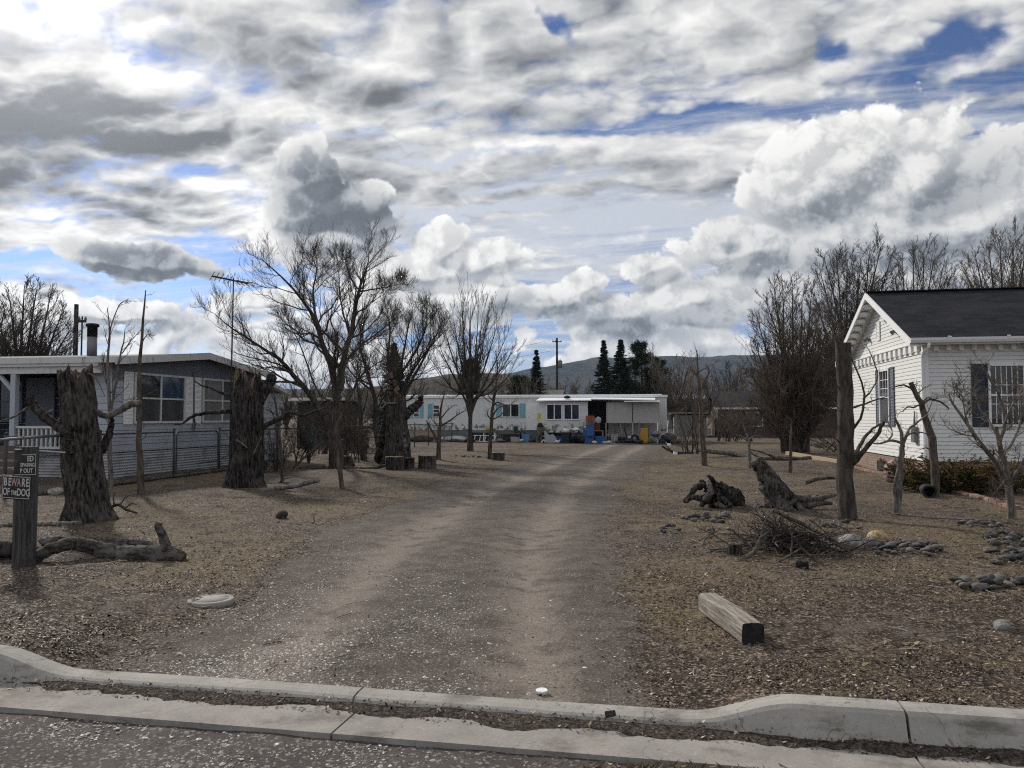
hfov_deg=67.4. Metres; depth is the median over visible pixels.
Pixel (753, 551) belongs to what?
stick
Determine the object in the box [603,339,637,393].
spruce
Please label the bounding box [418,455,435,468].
sawn round
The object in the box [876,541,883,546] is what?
rock
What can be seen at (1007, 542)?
rock
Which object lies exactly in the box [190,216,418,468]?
bare tree
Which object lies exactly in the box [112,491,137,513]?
fallen branch
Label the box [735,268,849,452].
bare tree
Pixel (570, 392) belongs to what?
bare tree
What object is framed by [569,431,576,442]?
bin bag
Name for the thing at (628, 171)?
sky
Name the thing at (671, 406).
bare tree
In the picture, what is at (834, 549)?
stick
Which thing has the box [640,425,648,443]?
wheelbarrow
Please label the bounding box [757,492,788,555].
stick
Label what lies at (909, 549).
rock
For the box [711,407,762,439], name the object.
bramble bush
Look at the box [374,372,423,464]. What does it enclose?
broken tree
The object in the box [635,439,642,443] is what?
dark bundle
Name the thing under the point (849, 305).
bare tree
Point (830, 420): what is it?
brick house
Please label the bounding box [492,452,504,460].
sawn round
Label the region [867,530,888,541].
rock
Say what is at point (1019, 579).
rock
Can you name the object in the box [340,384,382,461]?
bramble bush
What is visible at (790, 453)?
bare sapling
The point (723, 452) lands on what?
fallen log
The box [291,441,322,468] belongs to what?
fallen branch
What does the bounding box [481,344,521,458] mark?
bare sapling
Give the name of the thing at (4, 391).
window
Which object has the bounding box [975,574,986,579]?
rock
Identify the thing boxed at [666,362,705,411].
bare tree
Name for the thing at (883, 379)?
window
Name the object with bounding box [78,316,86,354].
utility pole
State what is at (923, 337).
clapboard house
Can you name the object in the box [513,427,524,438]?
patio chair
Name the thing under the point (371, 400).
bare tree
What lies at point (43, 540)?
fallen log
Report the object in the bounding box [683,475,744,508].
root stump
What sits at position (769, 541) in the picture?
stick
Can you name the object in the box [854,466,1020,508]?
brick edging
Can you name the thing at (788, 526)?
stick
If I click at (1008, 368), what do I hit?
window
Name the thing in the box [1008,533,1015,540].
rock
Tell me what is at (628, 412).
mobile home
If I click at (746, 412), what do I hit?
window
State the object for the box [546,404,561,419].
window
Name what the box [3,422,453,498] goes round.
chain link fence
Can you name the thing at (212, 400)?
window
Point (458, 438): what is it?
propane tank
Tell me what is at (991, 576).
rock
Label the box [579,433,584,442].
bin bag
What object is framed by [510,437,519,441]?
storage tote
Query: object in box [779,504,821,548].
stick
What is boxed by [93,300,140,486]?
bare sapling
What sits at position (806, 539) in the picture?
stick
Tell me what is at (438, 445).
bare sapling
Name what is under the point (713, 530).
stick
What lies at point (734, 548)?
log butt
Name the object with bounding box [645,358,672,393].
pine tree
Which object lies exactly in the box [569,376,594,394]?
bare tree
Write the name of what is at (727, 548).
stick
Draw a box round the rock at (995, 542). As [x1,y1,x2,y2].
[990,540,1001,545]
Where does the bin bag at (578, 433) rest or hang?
on the ground at (660, 486)
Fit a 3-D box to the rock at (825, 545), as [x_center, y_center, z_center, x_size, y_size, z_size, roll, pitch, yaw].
[3.743,1.952,9.212,0.168,0.138,0.198,25,-1,23]
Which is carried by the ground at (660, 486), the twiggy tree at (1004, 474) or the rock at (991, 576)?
the twiggy tree at (1004, 474)
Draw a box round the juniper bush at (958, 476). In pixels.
[879,452,1023,492]
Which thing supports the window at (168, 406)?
in the roofed house at (181, 396)
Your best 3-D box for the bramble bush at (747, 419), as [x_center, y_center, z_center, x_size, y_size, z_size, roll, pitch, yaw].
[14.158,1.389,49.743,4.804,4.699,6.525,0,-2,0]
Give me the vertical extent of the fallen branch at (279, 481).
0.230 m
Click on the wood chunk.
(611, 713)
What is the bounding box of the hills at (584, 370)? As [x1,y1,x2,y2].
[286,355,813,417]
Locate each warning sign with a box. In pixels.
[1,475,31,499]
[13,453,36,475]
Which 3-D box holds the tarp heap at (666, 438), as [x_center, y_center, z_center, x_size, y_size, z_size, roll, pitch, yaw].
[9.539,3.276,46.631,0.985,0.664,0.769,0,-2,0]
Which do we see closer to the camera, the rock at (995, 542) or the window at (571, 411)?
the rock at (995, 542)
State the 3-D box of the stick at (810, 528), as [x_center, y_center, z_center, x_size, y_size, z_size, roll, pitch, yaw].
[3.753,1.843,9.132,1.305,0.698,0.065,0,-2,0]
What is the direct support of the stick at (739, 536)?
on the stick at (727, 548)
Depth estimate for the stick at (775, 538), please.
8.98 m
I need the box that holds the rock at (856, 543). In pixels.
[838,533,863,549]
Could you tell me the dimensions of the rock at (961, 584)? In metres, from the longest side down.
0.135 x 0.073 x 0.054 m
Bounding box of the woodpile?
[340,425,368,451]
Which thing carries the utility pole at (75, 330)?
on the ground at (660, 486)
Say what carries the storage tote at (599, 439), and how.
on the driveway
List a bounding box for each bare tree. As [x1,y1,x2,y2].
[0,274,86,356]
[0,281,19,353]
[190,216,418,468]
[276,374,302,435]
[292,361,337,403]
[324,288,465,448]
[342,373,370,416]
[361,374,385,420]
[410,375,439,394]
[428,273,525,450]
[431,377,460,394]
[476,381,512,394]
[507,371,551,394]
[542,374,568,390]
[550,376,587,394]
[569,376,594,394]
[633,352,679,397]
[647,344,699,428]
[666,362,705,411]
[687,371,718,411]
[693,371,729,419]
[709,359,748,390]
[728,359,763,390]
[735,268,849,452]
[738,361,775,390]
[786,223,904,406]
[884,233,959,289]
[954,215,1023,288]
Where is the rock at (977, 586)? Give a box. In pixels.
[971,582,983,590]
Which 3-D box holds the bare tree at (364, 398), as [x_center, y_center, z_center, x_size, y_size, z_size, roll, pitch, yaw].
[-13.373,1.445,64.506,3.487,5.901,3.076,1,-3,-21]
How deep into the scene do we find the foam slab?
47.11 m
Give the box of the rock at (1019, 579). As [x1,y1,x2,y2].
[1014,576,1023,584]
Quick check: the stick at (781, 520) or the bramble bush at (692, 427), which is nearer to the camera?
the stick at (781, 520)
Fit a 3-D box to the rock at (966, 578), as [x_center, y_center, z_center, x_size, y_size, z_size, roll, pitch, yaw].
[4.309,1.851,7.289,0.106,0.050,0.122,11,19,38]
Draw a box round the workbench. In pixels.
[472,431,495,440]
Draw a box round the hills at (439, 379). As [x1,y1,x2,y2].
[281,373,553,418]
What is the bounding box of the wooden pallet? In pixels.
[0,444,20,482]
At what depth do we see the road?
3.77 m
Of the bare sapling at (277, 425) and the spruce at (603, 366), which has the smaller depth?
the bare sapling at (277, 425)
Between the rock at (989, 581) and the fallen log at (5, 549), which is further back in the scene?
the fallen log at (5, 549)
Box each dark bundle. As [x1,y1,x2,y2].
[624,438,633,442]
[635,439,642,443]
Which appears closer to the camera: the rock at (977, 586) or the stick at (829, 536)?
the rock at (977, 586)
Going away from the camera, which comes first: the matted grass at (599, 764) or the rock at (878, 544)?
the matted grass at (599, 764)
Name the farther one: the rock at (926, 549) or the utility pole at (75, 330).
the utility pole at (75, 330)
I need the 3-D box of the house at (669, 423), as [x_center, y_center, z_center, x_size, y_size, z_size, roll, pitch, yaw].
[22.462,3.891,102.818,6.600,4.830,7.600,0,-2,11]
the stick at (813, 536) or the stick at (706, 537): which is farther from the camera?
the stick at (706, 537)
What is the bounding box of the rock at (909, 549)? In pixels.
[906,547,914,551]
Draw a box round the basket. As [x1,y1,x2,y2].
[586,416,593,423]
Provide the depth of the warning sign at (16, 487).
8.03 m
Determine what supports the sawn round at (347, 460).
on the ground at (660, 486)
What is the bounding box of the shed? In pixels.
[288,398,364,448]
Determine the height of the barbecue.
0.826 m
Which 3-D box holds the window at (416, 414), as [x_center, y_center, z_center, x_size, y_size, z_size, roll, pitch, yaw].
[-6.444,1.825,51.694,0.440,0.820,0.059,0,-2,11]
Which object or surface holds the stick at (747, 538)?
on the ground at (660, 486)
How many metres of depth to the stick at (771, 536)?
8.93 m
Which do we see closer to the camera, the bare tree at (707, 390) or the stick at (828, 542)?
the stick at (828, 542)
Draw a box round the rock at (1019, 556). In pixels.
[1014,554,1023,559]
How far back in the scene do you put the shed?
39.53 m
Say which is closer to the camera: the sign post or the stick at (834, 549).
the sign post
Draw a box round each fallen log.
[0,540,11,558]
[36,521,186,562]
[38,536,152,545]
[298,464,384,468]
[698,448,751,456]
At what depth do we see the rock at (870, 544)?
9.33 m
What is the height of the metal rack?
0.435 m
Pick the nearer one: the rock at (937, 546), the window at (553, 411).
the rock at (937, 546)
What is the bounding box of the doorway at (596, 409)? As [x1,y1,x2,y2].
[588,401,607,440]
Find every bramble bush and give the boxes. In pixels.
[264,406,302,472]
[278,392,331,463]
[293,368,370,453]
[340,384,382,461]
[666,372,712,453]
[702,373,767,441]
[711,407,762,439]
[784,400,836,451]
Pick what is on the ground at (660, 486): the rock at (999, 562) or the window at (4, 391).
the rock at (999, 562)
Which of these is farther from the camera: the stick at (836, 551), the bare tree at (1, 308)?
the bare tree at (1, 308)
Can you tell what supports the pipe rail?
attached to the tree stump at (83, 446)
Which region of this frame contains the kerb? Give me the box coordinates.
[0,645,1023,750]
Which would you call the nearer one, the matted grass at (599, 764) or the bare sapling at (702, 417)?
the matted grass at (599, 764)
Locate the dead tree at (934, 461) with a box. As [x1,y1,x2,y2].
[886,379,948,495]
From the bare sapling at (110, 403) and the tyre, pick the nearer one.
the bare sapling at (110, 403)
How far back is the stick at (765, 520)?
8.84 m
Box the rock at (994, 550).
[989,548,998,551]
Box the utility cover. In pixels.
[187,594,233,607]
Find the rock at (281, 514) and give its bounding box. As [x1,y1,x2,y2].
[276,510,287,518]
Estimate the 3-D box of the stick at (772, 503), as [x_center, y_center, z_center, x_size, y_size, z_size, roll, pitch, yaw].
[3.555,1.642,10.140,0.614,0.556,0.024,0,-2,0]
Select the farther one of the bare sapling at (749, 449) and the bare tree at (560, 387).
the bare tree at (560, 387)
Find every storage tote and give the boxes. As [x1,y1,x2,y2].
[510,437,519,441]
[556,437,562,442]
[561,432,570,442]
[583,429,594,442]
[586,424,593,435]
[595,436,605,442]
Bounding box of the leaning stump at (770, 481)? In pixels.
[750,456,836,512]
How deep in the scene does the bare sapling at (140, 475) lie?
15.81 m
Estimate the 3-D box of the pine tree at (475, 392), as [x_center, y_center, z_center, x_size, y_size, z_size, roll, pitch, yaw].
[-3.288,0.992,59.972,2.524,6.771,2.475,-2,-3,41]
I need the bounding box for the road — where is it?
[0,712,664,767]
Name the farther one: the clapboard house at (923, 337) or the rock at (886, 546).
the clapboard house at (923, 337)
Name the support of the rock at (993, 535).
on the ground at (660, 486)
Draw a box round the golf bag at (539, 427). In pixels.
[536,413,542,441]
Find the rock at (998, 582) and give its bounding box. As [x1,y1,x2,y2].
[993,579,1002,585]
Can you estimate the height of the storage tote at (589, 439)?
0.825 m
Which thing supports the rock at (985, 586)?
on the ground at (660, 486)
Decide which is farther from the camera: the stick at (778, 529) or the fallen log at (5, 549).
the stick at (778, 529)
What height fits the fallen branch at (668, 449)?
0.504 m
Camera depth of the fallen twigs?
6.48 m
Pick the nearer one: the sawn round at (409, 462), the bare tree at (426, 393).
the sawn round at (409, 462)
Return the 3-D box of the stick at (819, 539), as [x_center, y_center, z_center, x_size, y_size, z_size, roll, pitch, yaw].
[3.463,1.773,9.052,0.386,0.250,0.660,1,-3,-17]
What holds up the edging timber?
on the ground at (660, 486)
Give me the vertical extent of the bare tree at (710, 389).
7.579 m
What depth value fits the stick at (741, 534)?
8.93 m
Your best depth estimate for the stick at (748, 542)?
8.99 m
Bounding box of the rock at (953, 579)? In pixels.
[947,577,962,581]
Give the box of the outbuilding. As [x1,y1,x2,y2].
[669,412,710,436]
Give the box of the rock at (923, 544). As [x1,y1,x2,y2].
[917,541,926,546]
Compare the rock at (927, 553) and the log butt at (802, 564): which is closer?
the log butt at (802, 564)
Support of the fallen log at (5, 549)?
on the ground at (660, 486)
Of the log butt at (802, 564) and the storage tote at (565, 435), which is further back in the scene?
the storage tote at (565, 435)
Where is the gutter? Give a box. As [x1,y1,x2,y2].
[0,682,1023,767]
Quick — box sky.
[0,0,1023,388]
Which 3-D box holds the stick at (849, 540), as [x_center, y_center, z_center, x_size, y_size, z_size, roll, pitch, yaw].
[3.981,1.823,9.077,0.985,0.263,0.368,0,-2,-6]
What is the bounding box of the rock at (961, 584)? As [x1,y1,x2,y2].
[958,582,967,588]
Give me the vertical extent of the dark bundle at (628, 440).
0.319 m
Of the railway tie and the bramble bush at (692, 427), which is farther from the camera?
the bramble bush at (692, 427)
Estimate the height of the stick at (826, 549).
0.527 m
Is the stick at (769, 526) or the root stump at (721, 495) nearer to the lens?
the stick at (769, 526)
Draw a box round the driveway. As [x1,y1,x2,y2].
[110,442,665,706]
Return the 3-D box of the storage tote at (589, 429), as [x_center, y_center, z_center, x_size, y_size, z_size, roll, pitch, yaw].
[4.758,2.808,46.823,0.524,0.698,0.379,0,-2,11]
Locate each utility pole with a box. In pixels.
[73,304,78,354]
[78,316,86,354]
[552,338,561,389]
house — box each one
[0,323,289,478]
[505,390,565,394]
[667,395,704,428]
[707,391,837,437]
[835,287,1023,478]
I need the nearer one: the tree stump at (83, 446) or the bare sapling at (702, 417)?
the tree stump at (83, 446)
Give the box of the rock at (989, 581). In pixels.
[980,578,994,584]
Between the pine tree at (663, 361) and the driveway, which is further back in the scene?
the pine tree at (663, 361)
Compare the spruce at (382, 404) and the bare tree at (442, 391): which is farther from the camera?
the bare tree at (442, 391)
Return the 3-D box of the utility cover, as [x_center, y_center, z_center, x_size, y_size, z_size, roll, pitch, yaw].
[-2.585,1.887,6.594,0.380,0.090,0.380,1,-3,-23]
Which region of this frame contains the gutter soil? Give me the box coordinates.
[6,681,1023,766]
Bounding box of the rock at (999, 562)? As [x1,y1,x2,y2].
[995,560,1003,564]
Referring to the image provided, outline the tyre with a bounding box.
[631,434,638,442]
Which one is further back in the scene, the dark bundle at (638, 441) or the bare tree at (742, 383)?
the bare tree at (742, 383)
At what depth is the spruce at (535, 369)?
85.92 m
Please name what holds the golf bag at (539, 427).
on the ground at (660, 486)
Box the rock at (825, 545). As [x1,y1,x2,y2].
[817,541,830,550]
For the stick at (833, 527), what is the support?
on the ground at (660, 486)
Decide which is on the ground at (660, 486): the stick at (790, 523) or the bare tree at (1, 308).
the bare tree at (1, 308)
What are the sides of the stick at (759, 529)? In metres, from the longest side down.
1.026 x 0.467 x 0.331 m
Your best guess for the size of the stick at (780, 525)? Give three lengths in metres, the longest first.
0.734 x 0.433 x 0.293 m
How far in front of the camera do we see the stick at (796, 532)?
8.85 m
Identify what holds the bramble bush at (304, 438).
on the ground at (660, 486)
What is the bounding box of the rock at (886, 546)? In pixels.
[878,544,889,549]
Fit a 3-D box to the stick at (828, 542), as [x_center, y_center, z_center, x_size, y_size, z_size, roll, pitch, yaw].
[3.642,1.807,9.038,0.467,0.331,1.026,15,3,-23]
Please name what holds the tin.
on the driveway
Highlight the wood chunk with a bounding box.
[605,710,615,717]
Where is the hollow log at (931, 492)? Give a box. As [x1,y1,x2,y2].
[919,484,936,497]
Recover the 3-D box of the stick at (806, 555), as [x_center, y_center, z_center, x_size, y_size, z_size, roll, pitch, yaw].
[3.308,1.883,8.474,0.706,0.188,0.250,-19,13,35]
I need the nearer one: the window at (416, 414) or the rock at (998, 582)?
the rock at (998, 582)
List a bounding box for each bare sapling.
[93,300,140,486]
[118,290,158,494]
[262,379,294,482]
[317,378,371,487]
[353,373,373,460]
[426,390,468,459]
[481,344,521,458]
[680,344,721,465]
[731,414,763,467]
[780,416,795,472]
[867,406,933,512]
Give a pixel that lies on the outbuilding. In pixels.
(681, 414)
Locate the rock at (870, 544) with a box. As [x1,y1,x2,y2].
[864,537,876,546]
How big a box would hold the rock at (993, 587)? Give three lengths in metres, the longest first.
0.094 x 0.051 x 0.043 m
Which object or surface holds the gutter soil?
on the gutter
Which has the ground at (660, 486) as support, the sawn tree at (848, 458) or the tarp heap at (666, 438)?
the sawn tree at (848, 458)
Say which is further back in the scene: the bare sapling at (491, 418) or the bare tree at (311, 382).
the bare tree at (311, 382)
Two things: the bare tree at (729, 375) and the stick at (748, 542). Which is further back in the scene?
the bare tree at (729, 375)
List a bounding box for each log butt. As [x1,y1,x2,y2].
[728,542,741,555]
[795,560,808,569]
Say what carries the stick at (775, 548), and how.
on the ground at (660, 486)
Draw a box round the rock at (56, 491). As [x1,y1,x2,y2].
[47,487,63,494]
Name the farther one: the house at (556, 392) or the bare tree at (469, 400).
the house at (556, 392)
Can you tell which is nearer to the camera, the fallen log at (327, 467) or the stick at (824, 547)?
the stick at (824, 547)
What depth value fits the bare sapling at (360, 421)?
27.66 m
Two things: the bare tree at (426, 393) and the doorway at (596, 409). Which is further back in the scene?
the bare tree at (426, 393)
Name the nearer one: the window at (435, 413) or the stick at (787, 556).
the stick at (787, 556)
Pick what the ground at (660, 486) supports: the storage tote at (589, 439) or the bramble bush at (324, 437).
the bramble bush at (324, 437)
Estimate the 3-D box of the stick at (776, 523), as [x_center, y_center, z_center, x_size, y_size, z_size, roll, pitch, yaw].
[3.200,1.640,9.139,0.442,0.238,1.035,-1,33,-35]
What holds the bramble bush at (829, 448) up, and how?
on the ground at (660, 486)
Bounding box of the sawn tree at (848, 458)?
[811,341,894,519]
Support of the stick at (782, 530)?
on the ground at (660, 486)
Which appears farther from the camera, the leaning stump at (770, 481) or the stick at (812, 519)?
the leaning stump at (770, 481)
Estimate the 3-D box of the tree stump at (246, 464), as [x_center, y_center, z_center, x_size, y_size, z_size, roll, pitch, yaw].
[-6.055,1.022,17.722,3.481,2.940,0.987,0,-2,0]
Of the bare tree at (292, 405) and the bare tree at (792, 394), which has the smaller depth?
the bare tree at (792, 394)
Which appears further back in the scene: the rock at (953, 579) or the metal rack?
the metal rack
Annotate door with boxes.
[25,378,55,446]
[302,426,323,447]
[526,402,538,429]
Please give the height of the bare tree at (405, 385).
6.637 m
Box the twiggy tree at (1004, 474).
[930,343,1023,518]
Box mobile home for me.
[406,394,667,441]
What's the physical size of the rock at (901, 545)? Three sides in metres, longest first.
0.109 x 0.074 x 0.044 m
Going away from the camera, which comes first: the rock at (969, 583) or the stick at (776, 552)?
the rock at (969, 583)
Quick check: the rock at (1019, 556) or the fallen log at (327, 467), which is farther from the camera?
the fallen log at (327, 467)
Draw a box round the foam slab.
[541,431,559,442]
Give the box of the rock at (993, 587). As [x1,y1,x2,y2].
[990,585,998,589]
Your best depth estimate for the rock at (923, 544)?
9.13 m
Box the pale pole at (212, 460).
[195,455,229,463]
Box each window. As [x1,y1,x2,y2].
[0,381,23,421]
[133,372,185,423]
[202,378,232,422]
[413,409,418,416]
[433,405,439,416]
[502,404,518,416]
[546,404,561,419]
[564,404,579,419]
[746,412,762,426]
[878,368,889,424]
[987,363,1023,426]
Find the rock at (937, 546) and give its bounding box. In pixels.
[931,544,940,548]
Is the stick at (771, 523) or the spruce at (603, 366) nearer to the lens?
the stick at (771, 523)
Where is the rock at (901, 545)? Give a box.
[898,543,906,547]
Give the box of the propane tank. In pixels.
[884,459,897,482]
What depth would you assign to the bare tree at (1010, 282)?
43.79 m
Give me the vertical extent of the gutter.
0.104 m
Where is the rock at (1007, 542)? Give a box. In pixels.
[1002,540,1013,544]
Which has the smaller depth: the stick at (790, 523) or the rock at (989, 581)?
the rock at (989, 581)
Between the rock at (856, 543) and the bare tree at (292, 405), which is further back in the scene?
the bare tree at (292, 405)
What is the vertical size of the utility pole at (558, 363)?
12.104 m
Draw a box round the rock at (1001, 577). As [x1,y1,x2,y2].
[994,574,1006,583]
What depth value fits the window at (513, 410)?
50.51 m
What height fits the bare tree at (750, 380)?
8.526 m
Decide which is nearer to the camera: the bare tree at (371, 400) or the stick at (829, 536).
the stick at (829, 536)
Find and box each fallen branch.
[0,521,81,526]
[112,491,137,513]
[266,477,293,483]
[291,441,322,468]
[342,439,354,465]
[661,444,695,453]
[751,449,816,460]
[805,476,834,484]
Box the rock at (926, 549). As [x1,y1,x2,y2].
[920,547,930,551]
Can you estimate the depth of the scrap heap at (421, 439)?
49.64 m
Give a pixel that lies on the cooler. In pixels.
(526, 437)
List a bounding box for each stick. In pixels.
[687,523,712,546]
[691,508,738,543]
[707,527,775,553]
[710,534,762,552]
[714,539,765,551]
[715,519,779,552]
[718,533,759,537]
[727,505,757,558]
[727,509,753,549]
[731,529,748,545]
[738,531,769,560]
[745,491,809,553]
[746,521,817,548]
[747,499,812,553]
[747,525,812,553]
[747,531,790,551]
[750,512,825,553]
[751,506,786,554]
[753,520,837,538]
[755,501,792,530]
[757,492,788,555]
[757,503,819,539]
[758,487,800,526]
[758,526,780,550]
[760,507,794,535]
[760,542,795,556]
[762,519,838,553]
[767,504,798,545]
[767,525,798,537]
[768,540,806,550]
[771,522,821,547]
[772,514,791,549]
[773,507,791,534]
[773,510,850,549]
[775,523,800,547]
[776,516,834,541]
[776,517,806,551]
[777,547,801,562]
[778,514,849,557]
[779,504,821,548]
[781,501,809,534]
[787,533,792,562]
[788,514,850,552]
[794,536,817,561]
[795,527,839,549]
[796,538,842,558]
[797,515,864,552]
[802,505,857,542]
[802,528,862,560]
[802,528,889,547]
[803,522,835,548]
[808,518,863,553]
[810,537,855,555]
[825,526,873,553]
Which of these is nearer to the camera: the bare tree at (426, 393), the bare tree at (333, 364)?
the bare tree at (333, 364)
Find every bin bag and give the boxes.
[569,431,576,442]
[576,431,581,442]
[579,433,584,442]
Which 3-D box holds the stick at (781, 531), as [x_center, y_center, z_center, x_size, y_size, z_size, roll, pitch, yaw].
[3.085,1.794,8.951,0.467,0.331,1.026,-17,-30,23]
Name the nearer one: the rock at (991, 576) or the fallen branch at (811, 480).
the rock at (991, 576)
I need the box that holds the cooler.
[522,434,530,441]
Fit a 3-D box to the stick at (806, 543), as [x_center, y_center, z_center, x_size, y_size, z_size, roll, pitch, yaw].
[3.405,1.781,8.891,1.016,0.455,0.347,1,-3,-12]
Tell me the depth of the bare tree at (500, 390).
79.76 m
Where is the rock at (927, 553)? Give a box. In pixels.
[922,551,931,555]
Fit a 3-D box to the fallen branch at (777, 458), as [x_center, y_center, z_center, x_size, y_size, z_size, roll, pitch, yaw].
[10.163,2.718,28.907,2.658,0.599,0.236,0,-2,0]
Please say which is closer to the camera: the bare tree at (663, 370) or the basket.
the basket
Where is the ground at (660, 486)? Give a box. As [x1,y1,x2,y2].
[0,418,1023,709]
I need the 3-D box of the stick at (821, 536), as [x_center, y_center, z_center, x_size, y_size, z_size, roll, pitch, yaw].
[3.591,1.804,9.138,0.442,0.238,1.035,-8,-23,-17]
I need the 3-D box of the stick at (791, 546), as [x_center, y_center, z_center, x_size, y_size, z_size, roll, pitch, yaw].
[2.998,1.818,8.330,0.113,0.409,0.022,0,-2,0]
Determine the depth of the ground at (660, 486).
8.08 m
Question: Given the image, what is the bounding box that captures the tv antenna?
[209,271,253,453]
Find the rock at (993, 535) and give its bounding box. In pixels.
[988,533,997,537]
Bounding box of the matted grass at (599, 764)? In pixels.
[515,755,786,767]
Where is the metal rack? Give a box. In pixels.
[473,435,496,441]
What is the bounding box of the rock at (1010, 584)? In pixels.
[1004,580,1015,586]
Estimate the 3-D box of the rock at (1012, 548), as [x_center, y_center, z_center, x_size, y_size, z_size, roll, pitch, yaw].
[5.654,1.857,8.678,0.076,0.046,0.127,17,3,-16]
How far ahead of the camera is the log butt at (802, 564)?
7.96 m
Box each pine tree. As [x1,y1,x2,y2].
[453,355,485,394]
[504,373,533,394]
[627,338,657,393]
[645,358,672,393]
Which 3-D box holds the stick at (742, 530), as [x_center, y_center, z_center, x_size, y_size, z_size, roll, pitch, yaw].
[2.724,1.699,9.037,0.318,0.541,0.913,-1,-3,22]
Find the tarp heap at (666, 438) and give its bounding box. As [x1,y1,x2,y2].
[661,433,676,442]
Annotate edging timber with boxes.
[786,451,836,462]
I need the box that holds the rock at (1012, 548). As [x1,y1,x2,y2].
[1007,546,1017,550]
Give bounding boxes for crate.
[593,423,599,429]
[611,434,617,443]
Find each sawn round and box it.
[344,456,350,465]
[385,456,404,469]
[405,457,414,468]
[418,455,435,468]
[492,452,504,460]
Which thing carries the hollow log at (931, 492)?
on the ground at (660, 486)
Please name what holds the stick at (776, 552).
on the ground at (660, 486)
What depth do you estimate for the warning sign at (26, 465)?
8.01 m
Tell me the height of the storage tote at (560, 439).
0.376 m
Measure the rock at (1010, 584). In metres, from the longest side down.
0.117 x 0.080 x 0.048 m
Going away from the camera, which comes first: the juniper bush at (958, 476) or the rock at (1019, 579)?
the rock at (1019, 579)
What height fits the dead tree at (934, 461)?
2.404 m
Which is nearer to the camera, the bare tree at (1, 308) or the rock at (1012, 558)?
the rock at (1012, 558)
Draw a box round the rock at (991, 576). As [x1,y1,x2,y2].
[987,574,995,579]
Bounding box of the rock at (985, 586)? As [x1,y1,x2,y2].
[981,583,989,589]
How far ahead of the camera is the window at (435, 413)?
51.45 m
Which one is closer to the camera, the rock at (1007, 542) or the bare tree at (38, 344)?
the rock at (1007, 542)
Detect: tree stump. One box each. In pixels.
[0,363,141,523]
[173,366,325,487]
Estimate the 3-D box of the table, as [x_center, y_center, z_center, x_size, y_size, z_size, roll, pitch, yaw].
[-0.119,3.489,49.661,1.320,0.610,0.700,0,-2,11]
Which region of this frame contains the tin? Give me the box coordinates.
[536,688,547,695]
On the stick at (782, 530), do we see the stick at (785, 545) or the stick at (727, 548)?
the stick at (785, 545)
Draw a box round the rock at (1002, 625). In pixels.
[993,619,1011,630]
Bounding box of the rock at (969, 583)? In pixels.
[966,581,975,587]
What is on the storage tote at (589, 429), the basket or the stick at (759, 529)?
the basket
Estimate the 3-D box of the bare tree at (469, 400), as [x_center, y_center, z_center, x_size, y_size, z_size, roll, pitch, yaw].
[-1.822,-0.940,35.357,6.060,8.419,4.483,2,-3,-33]
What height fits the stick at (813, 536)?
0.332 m
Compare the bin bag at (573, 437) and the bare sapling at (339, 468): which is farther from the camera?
the bin bag at (573, 437)
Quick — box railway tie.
[698,593,764,644]
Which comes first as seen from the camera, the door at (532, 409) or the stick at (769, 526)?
the stick at (769, 526)
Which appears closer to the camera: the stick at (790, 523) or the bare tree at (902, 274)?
the stick at (790, 523)
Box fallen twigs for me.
[0,447,1023,683]
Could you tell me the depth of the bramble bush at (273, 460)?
21.70 m
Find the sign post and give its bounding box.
[11,446,38,567]
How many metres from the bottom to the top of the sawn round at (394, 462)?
0.527 m
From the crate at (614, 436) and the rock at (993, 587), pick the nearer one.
the rock at (993, 587)
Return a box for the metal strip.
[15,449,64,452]
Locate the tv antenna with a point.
(226, 278)
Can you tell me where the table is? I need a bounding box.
[499,433,520,441]
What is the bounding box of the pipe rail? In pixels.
[0,434,62,441]
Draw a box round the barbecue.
[650,430,663,442]
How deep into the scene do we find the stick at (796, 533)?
9.01 m
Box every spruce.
[368,343,404,435]
[529,350,547,394]
[590,340,613,393]
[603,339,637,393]
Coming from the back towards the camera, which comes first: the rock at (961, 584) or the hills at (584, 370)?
the hills at (584, 370)
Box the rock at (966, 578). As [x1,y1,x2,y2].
[960,575,971,581]
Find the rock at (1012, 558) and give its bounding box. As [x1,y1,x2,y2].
[1007,555,1016,560]
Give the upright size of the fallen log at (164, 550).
0.580 m
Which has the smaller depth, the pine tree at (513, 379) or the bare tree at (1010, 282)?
the bare tree at (1010, 282)

